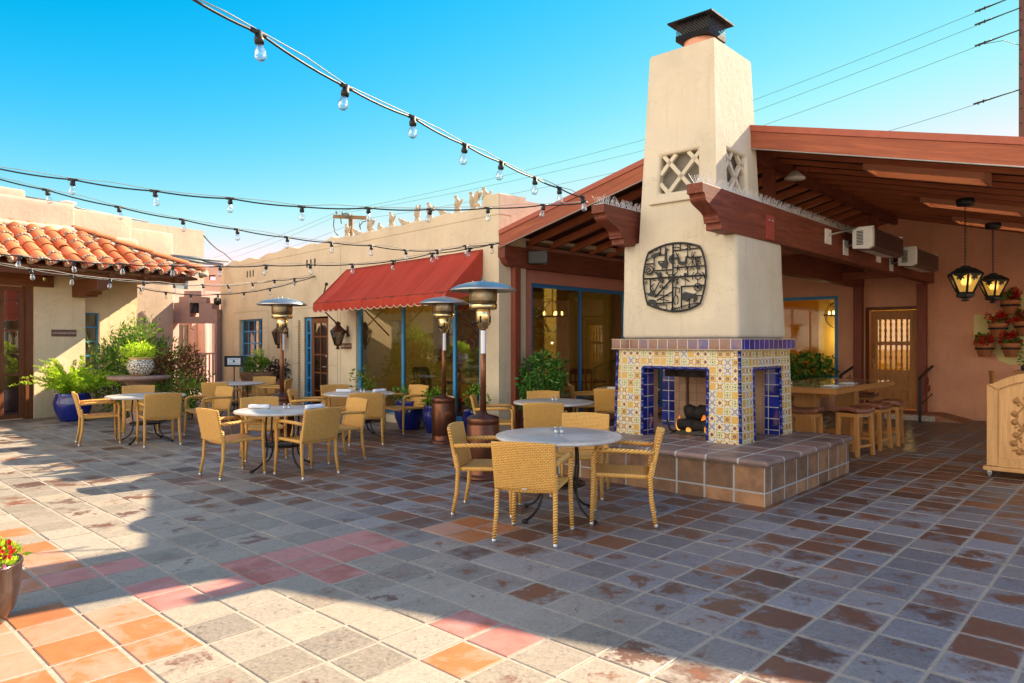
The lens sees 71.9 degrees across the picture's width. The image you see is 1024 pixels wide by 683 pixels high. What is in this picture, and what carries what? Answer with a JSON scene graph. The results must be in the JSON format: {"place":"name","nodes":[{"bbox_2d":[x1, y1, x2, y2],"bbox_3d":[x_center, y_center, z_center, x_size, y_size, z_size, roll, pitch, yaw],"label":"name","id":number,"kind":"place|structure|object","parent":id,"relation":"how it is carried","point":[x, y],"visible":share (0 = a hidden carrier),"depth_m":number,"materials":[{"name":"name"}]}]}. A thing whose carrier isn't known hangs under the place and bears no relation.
{"place":"outdoors","nodes":[
{"label":"outdoors","id":0,"kind":"place"},
{"bbox_2d":[0,0,1018,279],"label":"sky","id":1,"kind":"structure","parent":0,"point":[167,95],"materials":[{"name":"blue"}]},
{"bbox_2d":[0,389,1023,682],"bbox_3d":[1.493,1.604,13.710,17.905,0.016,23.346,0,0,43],"label":"patio paving","id":2,"kind":"structure","parent":0,"point":[462,660],"depth_m":4.98,"materials":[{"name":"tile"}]},
{"bbox_2d":[0,536,32,624],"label":"flower pot","id":3,"kind":"object","parent":2,"relation":"on","point":[11,561],"visible":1,"depth_m":3.96,"materials":[{"name":"brown ceramic"}]},
{"bbox_2d":[9,355,123,421],"bbox_3d":[-8.836,0.928,14.397,1.849,1.344,1.599,0,0,0],"label":"potted fern","id":4,"kind":"object","parent":2,"relation":"on","point":[62,382],"visible":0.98,"depth_m":14.09,"materials":[{"name":"green plant"}]},
{"bbox_2d":[71,392,121,446],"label":"wicker armchair","id":5,"kind":"object","parent":2,"relation":"on","point":[82,416],"visible":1,"depth_m":11.07,"materials":[{"name":"wicker"}]},
{"bbox_2d":[0,186,208,419],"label":"tile roof building","id":6,"kind":"structure","parent":2,"relation":"on","point":[37,310],"depth_m":14.99,"materials":[{"name":"paint"}]},
{"bbox_2d":[0,286,23,419],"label":"glazed door","id":7,"kind":"structure","parent":6,"relation":"in","point":[11,298],"depth_m":14.43,"materials":[{"name":"brown wood"}]},
{"bbox_2d":[106,374,170,425],"bbox_3d":[-7.247,1.132,13.750,1.120,0.936,1.120,0,0,0],"label":"stone pedestal table","id":8,"kind":"object","parent":2,"relation":"on","point":[128,380],"visible":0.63,"depth_m":13.46,"materials":[{"name":"stone"}]},
{"bbox_2d":[116,340,160,375],"bbox_3d":[-7.248,0.303,13.767,0.736,0.719,0.734,0,0,0],"label":"painted urn","id":9,"kind":"object","parent":8,"relation":"on","point":[138,364],"visible":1,"depth_m":13.61,"materials":[{"name":"ceramic"}]},
{"bbox_2d":[121,385,158,435],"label":"wicker armchair","id":10,"kind":"object","parent":2,"relation":"on","point":[126,405],"visible":0.56,"depth_m":12.52,"materials":[{"name":"wicker"}]},
{"bbox_2d":[75,310,210,416],"bbox_3d":[-7.929,0.506,15.183,2.698,2.423,1.476,0,0,0],"label":"bamboo bush","id":11,"kind":"object","parent":2,"relation":"on","point":[132,338],"visible":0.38,"depth_m":15.05,"materials":[{"name":"green plant"}]},
{"bbox_2d":[104,392,185,444],"bbox_3d":[-5.850,1.228,11.300,1.166,0.744,1.166,0,0,38],"label":"cafe table","id":12,"kind":"object","parent":2,"relation":"on","point":[135,396],"visible":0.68,"depth_m":11.26,"materials":[{"name":"metal"}]},
{"bbox_2d":[136,393,181,447],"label":"wicker armchair","id":13,"kind":"object","parent":2,"relation":"on","point":[162,406],"visible":1,"depth_m":10.76,"materials":[{"name":"wicker"}]},
{"bbox_2d":[150,346,180,421],"bbox_3d":[-6.965,0.838,14.104,0.669,1.527,0.569,0,0,0],"label":"bronze leaf shrub","id":14,"kind":"object","parent":2,"relation":"on","point":[165,363],"visible":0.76,"depth_m":14.10,"materials":[{"name":"brown plant"}]},
{"bbox_2d":[155,370,215,420],"bbox_3d":[-6.782,1.110,14.318,1.683,1.098,0.905,0,0,0],"label":"shrub","id":15,"kind":"object","parent":2,"relation":"on","point":[194,386],"visible":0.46,"depth_m":14.25,"materials":[{"name":"green plant"}]},
{"bbox_2d":[171,343,208,416],"bbox_3d":[-6.779,0.800,14.894,0.758,1.603,0.683,0,0,0],"label":"nandina bush","id":16,"kind":"object","parent":2,"relation":"on","point":[186,366],"visible":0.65,"depth_m":14.87,"materials":[{"name":"red plant"}]},
{"bbox_2d":[173,291,221,392],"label":"bell arch","id":17,"kind":"structure","parent":2,"relation":"on","point":[186,309],"depth_m":20.82,"materials":[{"name":"paint"}]},
{"bbox_2d":[184,386,233,437],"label":"wicker armchair","id":18,"kind":"object","parent":2,"relation":"on","point":[222,397],"visible":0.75,"depth_m":12.16,"materials":[{"name":"wicker"}]},
{"bbox_2d":[201,382,240,415],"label":"wicker armchair","id":19,"kind":"object","parent":2,"relation":"on","point":[208,388],"visible":0.41,"depth_m":13.57,"materials":[{"name":"wicker"}]},
{"bbox_2d":[196,408,265,480],"bbox_3d":[-3.384,1.189,8.470,0.565,0.820,0.654,0,0,41],"label":"wicker armchair","id":20,"kind":"object","parent":2,"relation":"on","point":[210,424],"visible":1,"depth_m":8.34,"materials":[{"name":"wicker"}]},
{"bbox_2d":[224,356,243,411],"bbox_3d":[-6.409,0.966,16.295,0.322,1.268,0.323,0,0,39],"label":"menu stand","id":21,"kind":"object","parent":2,"relation":"on","point":[234,361],"visible":0.79,"depth_m":16.28,"materials":[{"name":"black metal"}]},
{"bbox_2d":[219,381,264,420],"bbox_3d":[-5.750,1.228,14.700,1.166,0.744,1.166,0,0,21],"label":"cafe table","id":22,"kind":"object","parent":2,"relation":"on","point":[237,384],"visible":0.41,"depth_m":14.61,"materials":[{"name":"metal"}]},
{"bbox_2d":[242,376,275,397],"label":"wicker armchair","id":23,"kind":"object","parent":2,"relation":"on","point":[269,380],"visible":0.56,"depth_m":15.78,"materials":[{"name":"wicker"}]},
{"bbox_2d":[240,396,287,461],"bbox_3d":[-3.448,1.189,9.772,0.565,0.820,0.654,0,0,-28],"label":"wicker armchair","id":24,"kind":"object","parent":2,"relation":"on","point":[245,402],"visible":0.56,"depth_m":9.90,"materials":[{"name":"wicker"}]},
{"bbox_2d":[239,346,290,395],"bbox_3d":[-6.110,0.851,17.610,1.390,1.498,0.940,0,0,0],"label":"terracotta planter","id":25,"kind":"object","parent":2,"relation":"on","point":[249,366],"visible":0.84,"depth_m":17.48,"materials":[{"name":"ceramic"}]},
{"bbox_2d":[256,379,292,395],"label":"wicker armchair","id":26,"kind":"object","parent":2,"relation":"on","point":[287,384],"visible":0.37,"depth_m":14.61,"materials":[{"name":"wicker"}]},
{"bbox_2d":[233,405,326,473],"bbox_3d":[-2.890,1.228,8.900,1.166,0.744,1.166,0,0,-17],"label":"cafe table","id":27,"kind":"object","parent":2,"relation":"on","point":[280,411],"visible":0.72,"depth_m":8.74,"materials":[{"name":"metal"}]},
{"bbox_2d":[256,297,306,440],"bbox_3d":[-3.760,0.435,11.550,0.790,2.330,0.790,0,0,10],"label":"patio heater","id":28,"kind":"object","parent":2,"relation":"on","point":[281,309],"visible":0.7,"depth_m":11.43,"materials":[{"name":"silver metal"}]},
{"bbox_2d":[273,407,341,479],"bbox_3d":[-2.443,1.189,8.503,0.654,0.820,0.565,0,0,38],"label":"wicker armchair","id":29,"kind":"object","parent":2,"relation":"on","point":[318,425],"visible":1,"depth_m":8.35,"materials":[{"name":"wicker"}]},
{"bbox_2d":[287,389,330,436],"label":"wicker armchair","id":30,"kind":"object","parent":2,"relation":"on","point":[290,392],"visible":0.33,"depth_m":11.54,"materials":[{"name":"wicker"}]},
{"bbox_2d":[308,397,368,464],"bbox_3d":[-2.337,1.189,9.591,0.654,0.820,0.565,0,0,-44],"label":"wicker armchair","id":31,"kind":"object","parent":2,"relation":"on","point":[354,412],"visible":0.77,"depth_m":9.67,"materials":[{"name":"wicker"}]},
{"bbox_2d":[320,384,359,431],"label":"wicker armchair","id":32,"kind":"object","parent":2,"relation":"on","point":[338,401],"visible":0.34,"depth_m":12.79,"materials":[{"name":"wicker"}]},
{"bbox_2d":[323,390,394,439],"bbox_3d":[-2.550,1.228,11.800,1.166,0.744,1.166,0,0,-34],"label":"cafe table","id":33,"kind":"object","parent":2,"relation":"on","point":[344,394],"visible":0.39,"depth_m":11.70,"materials":[{"name":"metal"}]},
{"bbox_2d":[348,364,376,422],"bbox_3d":[-2.983,1.022,14.060,0.635,1.157,0.550,0,0,-36],"label":"potted plant","id":34,"kind":"object","parent":2,"relation":"on","point":[363,379],"depth_m":14.05,"materials":[{"name":"plant"}]},
{"bbox_2d":[348,392,384,445],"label":"wicker armchair","id":35,"kind":"object","parent":2,"relation":"on","point":[375,409],"visible":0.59,"depth_m":10.86,"materials":[{"name":"wicker"}]},
{"bbox_2d":[389,383,422,429],"bbox_3d":[-1.959,1.178,12.947,0.702,0.843,0.550,0,0,0],"label":"window pot","id":36,"kind":"object","parent":2,"relation":"on","point":[413,418],"depth_m":12.76,"materials":[{"name":"ceramic"}]},
{"bbox_2d":[383,384,428,434],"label":"wicker armchair","id":37,"kind":"object","parent":2,"relation":"on","point":[415,392],"visible":0.82,"depth_m":12.56,"materials":[{"name":"wicker"}]},
{"bbox_2d":[419,385,448,432],"bbox_3d":[-1.360,1.184,12.433,0.547,0.832,0.539,0,0,-21],"label":"window pot","id":38,"kind":"object","parent":2,"relation":"on","point":[427,415],"depth_m":12.28,"materials":[{"name":"ceramic"}]},
{"bbox_2d":[220,193,661,431],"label":"cream building","id":39,"kind":"structure","parent":2,"relation":"on","point":[407,351],"depth_m":14.48,"materials":[{"name":"paint"}]},
{"bbox_2d":[0,263,311,292],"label":"string light","id":40,"kind":"object","parent":39,"relation":"hanging from","point":[109,279],"visible":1,"depth_m":11.68,"materials":[{"name":"black rubber"}]},
{"bbox_2d":[170,254,228,265],"bbox_3d":[-8.837,-2.311,20.010,0.212,0.221,1.847,0,0,27],"label":"metal gutter","id":41,"kind":"object","parent":39,"relation":"attached to","point":[200,260],"visible":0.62,"depth_m":20.04,"materials":[{"name":"white metal"}]},
{"bbox_2d":[137,276,314,300],"bbox_3d":[-6.530,-1.231,16.252,3.895,0.629,0.107,0,0,-10],"label":"string light","id":42,"kind":"object","parent":39,"relation":"hanging from","point":[140,288],"visible":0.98,"depth_m":16.24,"materials":[{"name":"black rubber"}]},
{"bbox_2d":[243,319,261,371],"bbox_3d":[-7.075,0.220,19.469,0.060,1.660,1.570,0,0,-43],"label":"window","id":43,"kind":"structure","parent":39,"relation":"in","point":[252,329],"depth_m":19.61,"materials":[{"name":"blue paint"}]},
{"bbox_2d":[312,318,327,403],"bbox_3d":[-4.485,0.520,16.464,0.140,2.120,0.840,0,0,-43],"label":"glazed door","id":44,"kind":"structure","parent":39,"relation":"in","point":[319,325],"depth_m":16.55,"materials":[{"name":"brown wood"}]},
{"bbox_2d":[330,321,348,348],"bbox_3d":[-3.766,-0.135,15.346,0.296,0.610,0.396,0,0,18],"label":"wall lantern","id":45,"kind":"object","parent":39,"relation":"attached to","point":[337,332],"depth_m":15.26,"materials":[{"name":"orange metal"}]},
{"bbox_2d":[313,249,482,335],"bbox_3d":[-2.442,-0.844,13.625,0.810,1.472,4.886,0,0,-43],"label":"awning","id":46,"kind":"object","parent":39,"relation":"attached to","point":[411,283],"visible":0.94,"depth_m":13.12,"materials":[{"name":"fabric"}]},
{"bbox_2d":[358,294,479,421],"bbox_3d":[-1.891,0.220,13.755,0.060,2.440,4.160,0,0,-43],"label":"window","id":47,"kind":"structure","parent":39,"relation":"in","point":[411,354],"depth_m":13.69,"materials":[{"name":"clear glass"}]},
{"bbox_2d":[419,296,467,444],"bbox_3d":[-1.080,0.435,11.200,0.790,2.330,0.790,0,0,-29],"label":"patio heater","id":48,"kind":"object","parent":2,"relation":"on","point":[443,410],"visible":0.95,"depth_m":11.05,"materials":[{"name":"gold metal"}]},
{"bbox_2d":[462,383,490,437],"bbox_3d":[-0.579,1.127,11.624,0.508,0.946,0.499,0,0,0],"label":"window pot","id":49,"kind":"object","parent":2,"relation":"on","point":[467,412],"depth_m":11.51,"materials":[{"name":"ceramic"}]},
{"bbox_2d":[450,280,515,480],"bbox_3d":[-0.340,0.435,8.330,0.790,2.330,0.790,0,0,0],"label":"patio heater","id":50,"kind":"object","parent":2,"relation":"on","point":[483,302],"visible":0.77,"depth_m":8.19,"materials":[{"name":"brown metal"}]},
{"bbox_2d":[447,421,521,518],"bbox_3d":[-0.266,1.189,6.700,0.654,0.820,0.565,0,0,10],"label":"wicker armchair","id":51,"kind":"object","parent":2,"relation":"on","point":[460,448],"visible":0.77,"depth_m":6.64,"materials":[{"name":"wicker"}]},
{"bbox_2d":[470,395,514,429],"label":"wicker armchair","id":52,"kind":"object","parent":2,"relation":"on","point":[476,409],"visible":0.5,"depth_m":10.19,"materials":[{"name":"wicker"}]},
{"bbox_2d":[491,441,573,547],"bbox_3d":[0.168,1.189,5.783,0.565,0.820,0.654,0,0,18],"label":"wicker armchair","id":53,"kind":"object","parent":2,"relation":"on","point":[527,467],"visible":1,"depth_m":5.54,"materials":[{"name":"wicker"}]},
{"bbox_2d":[513,348,572,409],"bbox_3d":[0.510,0.843,12.000,1.008,1.515,0.867,0,0,31],"label":"ficus plant","id":54,"kind":"object","parent":2,"relation":"on","point":[549,382],"visible":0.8,"depth_m":11.89,"materials":[{"name":"green plant"}]},
{"bbox_2d":[527,390,559,398],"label":"wicker armchair","id":55,"kind":"object","parent":2,"relation":"on","point":[540,394],"visible":0.14,"depth_m":11.23,"materials":[{"name":"wicker"}]},
{"bbox_2d":[523,403,567,427],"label":"wicker armchair","id":56,"kind":"object","parent":2,"relation":"on","point":[535,415],"visible":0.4,"depth_m":9.05,"materials":[{"name":"wicker"}]},
{"bbox_2d":[513,398,594,410],"bbox_3d":[0.600,1.228,10.100,1.166,0.744,1.166,0,0,4],"label":"cafe table","id":57,"kind":"object","parent":2,"relation":"on","point":[567,402],"visible":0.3,"depth_m":10.08,"materials":[{"name":"metal"}]},
{"bbox_2d":[495,427,622,523],"bbox_3d":[0.430,1.228,6.500,1.166,0.744,1.166,0,0,-9],"label":"cafe table","id":58,"kind":"object","parent":2,"relation":"on","point":[576,438],"visible":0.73,"depth_m":6.36,"materials":[{"name":"stone"}]},
{"bbox_2d":[550,412,609,500],"bbox_3d":[0.736,1.189,7.478,0.565,0.820,0.654,0,0,15],"label":"wicker armchair","id":59,"kind":"object","parent":2,"relation":"on","point":[592,420],"visible":0.48,"depth_m":7.67,"materials":[{"name":"wicker"}]},
{"bbox_2d":[568,384,605,413],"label":"wicker armchair","id":60,"kind":"object","parent":2,"relation":"on","point":[577,393],"visible":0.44,"depth_m":12.71,"materials":[{"name":"wicker"}]},
{"bbox_2d":[594,388,615,412],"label":"wicker armchair","id":61,"kind":"object","parent":2,"relation":"on","point":[604,399],"visible":0.49,"depth_m":11.77,"materials":[{"name":"wicker"}]},
{"bbox_2d":[590,427,664,527],"bbox_3d":[1.044,1.189,6.360,0.654,0.820,0.565,0,0,10],"label":"wicker armchair","id":62,"kind":"object","parent":2,"relation":"on","point":[598,469],"visible":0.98,"depth_m":6.15,"materials":[{"name":"wicker"}]},
{"bbox_2d":[556,8,853,506],"bbox_3d":[2.297,-1.240,8.627,2.770,5.680,2.570,0,0,43],"label":"fireplace","id":63,"kind":"object","parent":2,"relation":"on","point":[721,352],"visible":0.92,"depth_m":8.38,"materials":[{"name":"paint"}]},
{"bbox_2d":[643,242,706,311],"bbox_3d":[1.927,-0.765,8.424,0.860,0.837,0.022,0,0,43],"label":"wall sculpture","id":64,"kind":"object","parent":63,"relation":"attached to","point":[685,296],"depth_m":8.42,"materials":[{"name":"black metal"}]},
{"bbox_2d":[666,404,705,435],"bbox_3d":[2.412,0.819,8.786,0.886,0.679,0.480,0,0,43],"label":"log fire","id":65,"kind":"object","parent":63,"relation":"on","point":[693,422],"visible":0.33,"depth_m":8.79,"materials":[{"name":"brown wood"}]},
{"bbox_2d":[498,125,1023,428],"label":"patio roof","id":66,"kind":"structure","parent":2,"relation":"on","point":[876,179],"depth_m":10.56,"materials":[{"name":"brown wood"}]},
{"bbox_2d":[0,177,498,259],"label":"string light","id":67,"kind":"object","parent":66,"relation":"hanging from","point":[47,192],"visible":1,"depth_m":9.10,"materials":[{"name":"black rubber"}]},
{"bbox_2d":[0,242,498,276],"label":"string light","id":68,"kind":"object","parent":66,"relation":"hanging from","point":[173,266],"visible":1,"depth_m":10.18,"materials":[{"name":"black rubber"}]},
{"bbox_2d":[0,167,587,222],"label":"string light","id":69,"kind":"object","parent":66,"relation":"hanging from","point":[229,199],"visible":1,"depth_m":7.55,"materials":[{"name":"black rubber"}]},
{"bbox_2d":[192,0,586,210],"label":"string light","id":70,"kind":"object","parent":66,"relation":"hanging from","point":[260,36],"visible":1,"depth_m":4.24,"materials":[{"name":"black rubber"}]},
{"bbox_2d":[528,250,547,264],"bbox_3d":[0.477,-1.435,12.129,0.335,0.210,0.288,0,0,18],"label":"loudspeaker","id":71,"kind":"object","parent":66,"relation":"attached to","point":[537,257],"visible":1,"depth_m":12.01,"materials":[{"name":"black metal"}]},
{"bbox_2d":[592,194,640,211],"bbox_3d":[1.970,-1.696,9.422,0.182,0.128,2.825,0,0,43],"label":"bird spike strip","id":72,"kind":"object","parent":66,"relation":"on","point":[623,205],"visible":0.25,"depth_m":8.67,"materials":[{"name":"silver metal"}]},
{"bbox_2d":[689,173,851,232],"bbox_3d":[4.710,-1.716,10.405,0.188,0.128,8.265,0,0,43],"label":"bird spike strip","id":73,"kind":"object","parent":66,"relation":"on","point":[765,201],"visible":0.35,"depth_m":8.70,"materials":[{"name":"silver metal"}]},
{"bbox_2d":[784,165,809,181],"bbox_3d":[4.188,-2.515,10.386,0.365,0.270,0.300,0,0,43],"label":"ceiling spotlight","id":74,"kind":"object","parent":66,"relation":"attached to","point":[794,175],"visible":1,"depth_m":10.34,"materials":[{"name":"white metal"}]},
{"bbox_2d":[825,225,902,257],"bbox_3d":[5.334,-1.482,10.621,0.440,0.385,2.300,0,0,43],"label":"infrared heater","id":75,"kind":"object","parent":66,"relation":"attached to","point":[873,241],"visible":1,"depth_m":10.34,"materials":[{"name":"metal"}]},
{"bbox_2d":[876,246,938,272],"bbox_3d":[6.962,-1.423,12.385,0.440,0.385,2.300,0,0,43],"label":"infrared heater","id":76,"kind":"object","parent":66,"relation":"attached to","point":[915,258],"visible":0.86,"depth_m":12.18,"materials":[{"name":"metal"}]},
{"bbox_2d":[947,198,983,300],"bbox_3d":[6.223,-1.254,9.700,0.459,1.402,0.399,0,0,-8],"label":"hanging lantern","id":77,"kind":"object","parent":66,"relation":"hanging from","point":[964,280],"visible":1,"depth_m":9.61,"materials":[{"name":"black metal"}]},
{"bbox_2d":[979,222,1009,302],"bbox_3d":[7.760,-1.263,11.400,0.463,1.292,0.402,0,0,-8],"label":"hanging lantern","id":78,"kind":"object","parent":66,"relation":"hanging from","point":[992,285],"visible":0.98,"depth_m":11.31,"materials":[{"name":"black metal"}]},
{"bbox_2d":[526,219,1023,420],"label":"salmon building","id":79,"kind":"structure","parent":2,"relation":"on","point":[576,321],"depth_m":14.62,"materials":[{"name":"pink paint"}]},
{"bbox_2d":[531,283,662,413],"bbox_3d":[2.317,0.210,14.733,0.060,2.500,5.950,0,0,43],"label":"window","id":80,"kind":"structure","parent":79,"relation":"in","point":[579,324],"depth_m":13.62,"materials":[{"name":"clear glass"}]},
{"bbox_2d":[783,296,837,377],"bbox_3d":[6.790,-0.100,16.816,1.870,1.900,0.060,0,0,43],"label":"window","id":81,"kind":"structure","parent":79,"relation":"in","point":[817,297],"depth_m":16.20,"materials":[{"name":"glass"}]},
{"bbox_2d":[870,310,915,408],"bbox_3d":[8.321,0.385,15.407,0.945,2.130,0.114,0,0,43],"label":"door","id":82,"kind":"structure","parent":79,"relation":"in","point":[904,388],"depth_m":15.39,"materials":[{"name":"brown wood"}]},
{"bbox_2d":[974,291,1023,364],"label":"wall plaque","id":83,"kind":"object","parent":79,"relation":"attached to","point":[981,324],"depth_m":14.04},
{"bbox_2d":[973,332,996,356],"bbox_3d":[9.410,0.045,14.027,0.383,0.527,0.431,0,0,12],"label":"wall pot","id":84,"kind":"object","parent":83,"relation":"attached to","point":[985,346],"depth_m":13.96,"materials":[{"name":"ceramic"}]},
{"bbox_2d":[983,310,1011,336],"bbox_3d":[9.565,-0.356,13.892,0.497,0.538,0.371,0,0,43],"label":"wall pot","id":85,"kind":"object","parent":83,"relation":"attached to","point":[995,329],"depth_m":13.82,"materials":[{"name":"ceramic"}]},
{"bbox_2d":[997,330,1023,356],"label":"wall pot","id":86,"kind":"object","parent":83,"relation":"attached to","point":[1010,348],"depth_m":13.68,"materials":[{"name":"ceramic"}]},
{"bbox_2d":[1000,287,1021,313],"bbox_3d":[9.705,-0.802,13.741,0.354,0.536,0.405,0,0,5],"label":"wall pot","id":87,"kind":"object","parent":83,"relation":"attached to","point":[1012,304],"depth_m":13.68,"materials":[{"name":"ceramic"}]},
{"bbox_2d":[1011,309,1023,335],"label":"wall pot","id":88,"kind":"object","parent":83,"relation":"attached to","point":[1018,319],"depth_m":13.59,"materials":[{"name":"ceramic"}]},
{"bbox_2d":[791,405,823,432],"bbox_3d":[4.105,1.254,9.955,0.470,0.693,0.348,0,0,43],"label":"counter stool","id":89,"kind":"object","parent":2,"relation":"on","point":[812,413],"visible":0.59,"depth_m":9.83,"materials":[{"name":"wood"}]},
{"bbox_2d":[790,350,839,380],"bbox_3d":[6.701,0.889,16.041,1.386,1.421,0.892,0,0,0],"label":"patio planter","id":90,"kind":"object","parent":2,"relation":"on","point":[805,357],"visible":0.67,"depth_m":15.95,"materials":[{"name":"plant"}]},
{"bbox_2d":[791,378,894,435],"bbox_3d":[5.186,1.137,11.569,1.200,0.927,3.000,0,0,43],"label":"counter table","id":91,"kind":"object","parent":2,"relation":"on","point":[808,393],"visible":0.6,"depth_m":11.09,"materials":[{"name":"wood"}]},
{"bbox_2d":[835,405,874,457],"bbox_3d":[4.853,1.254,9.999,0.470,0.693,0.348,0,0,-35],"label":"counter stool","id":92,"kind":"object","parent":2,"relation":"on","point":[855,413],"visible":0.96,"depth_m":9.96,"materials":[{"name":"wood"}]},
{"bbox_2d":[859,392,878,429],"bbox_3d":[6.407,1.254,12.892,0.470,0.693,0.348,0,0,39],"label":"counter stool","id":93,"kind":"object","parent":2,"relation":"on","point":[872,396],"visible":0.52,"depth_m":12.73,"materials":[{"name":"wood"}]},
{"bbox_2d":[857,401,892,450],"bbox_3d":[5.451,1.254,10.617,0.470,0.693,0.348,0,0,-43],"label":"counter stool","id":94,"kind":"object","parent":2,"relation":"on","point":[882,407],"visible":0.73,"depth_m":10.55,"materials":[{"name":"wood"}]},
{"bbox_2d":[875,398,904,445],"bbox_3d":[5.914,1.254,11.061,0.348,0.693,0.470,0,0,37],"label":"counter stool","id":95,"kind":"object","parent":2,"relation":"on","point":[897,407],"visible":0.62,"depth_m":10.97,"materials":[{"name":"wood"}]},
{"bbox_2d":[918,365,933,421],"bbox_3d":[8.452,1.047,14.421,0.052,1.106,1.132,0,0,43],"label":"handrail","id":96,"kind":"object","parent":2,"relation":"on","point":[923,392],"visible":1,"depth_m":14.06,"materials":[{"name":"black metal"}]},
{"bbox_2d":[884,410,973,423],"bbox_3d":[8.210,1.538,14.815,2.370,0.125,0.895,0,0,43],"label":"brick step","id":97,"kind":"object","parent":2,"relation":"on","point":[944,417],"visible":0.55,"depth_m":14.27,"materials":[{"name":"brown brick"}]},
{"bbox_2d":[983,373,1023,476],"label":"carved cabinet","id":98,"kind":"object","parent":2,"relation":"on","point":[1005,424],"visible":1,"depth_m":8.23,"materials":[{"name":"wood"}]},
{"label":"ground","id":99,"kind":"structure","parent":0,"visible":0},
{"bbox_2d":[131,220,203,290],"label":"tan building","id":100,"kind":"structure","parent":99,"relation":"on","point":[188,242],"depth_m":27.32,"materials":[{"name":"paint"}]},
{"bbox_2d":[173,289,219,381],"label":"pink building","id":101,"kind":"structure","parent":99,"relation":"on","point":[202,336],"depth_m":24.91,"materials":[{"name":"paint"}]},
{"bbox_2d":[179,324,189,355],"bbox_3d":[-11.499,-0.025,24.724,0.060,1.250,0.500,0,0,32],"label":"window","id":102,"kind":"structure","parent":101,"relation":"in","point":[182,331],"depth_m":24.75,"materials":[{"name":"paint"}]},
{"bbox_2d":[204,263,224,291],"bbox_3d":[-12.850,-0.883,30.423,0.920,4.966,0.900,0,0,-20],"label":"pink turret","id":103,"kind":"object","parent":99,"relation":"on","point":[213,271],"visible":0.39,"depth_m":30.01,"materials":[{"name":"paint"}]},
{"bbox_2d":[333,211,368,235],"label":"utility pole","id":104,"kind":"object","parent":99,"relation":"on","point":[350,217],"visible":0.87,"depth_m":44.69,"materials":[{"name":"brown wood"}]},
{"bbox_2d":[214,0,1004,257],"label":"power wire","id":105,"kind":"object","parent":104,"relation":"attached to","point":[983,8],"visible":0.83,"depth_m":29.50,"materials":[{"name":"black rubber"}]},
{"bbox_2d":[218,7,1020,262],"bbox_3d":[-4.187,-8.915,41.901,55.836,4.798,3.369,0,0,37],"label":"power wire","id":106,"kind":"object","parent":104,"relation":"attached to","point":[979,23],"visible":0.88,"depth_m":28.24,"materials":[{"name":"black rubber"}]},
{"bbox_2d":[260,29,1020,257],"bbox_3d":[-3.714,-8.328,42.135,55.437,4.494,2.865,0,0,38],"label":"power wire","id":107,"kind":"object","parent":104,"relation":"attached to","point":[979,44],"visible":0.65,"depth_m":27.06,"materials":[{"name":"black rubber"}]},
{"bbox_2d":[1019,0,1023,136],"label":"utility pole","id":108,"kind":"object","parent":99,"relation":"on","point":[1021,70],"visible":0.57,"depth_m":23.94,"materials":[{"name":"brown wood"}]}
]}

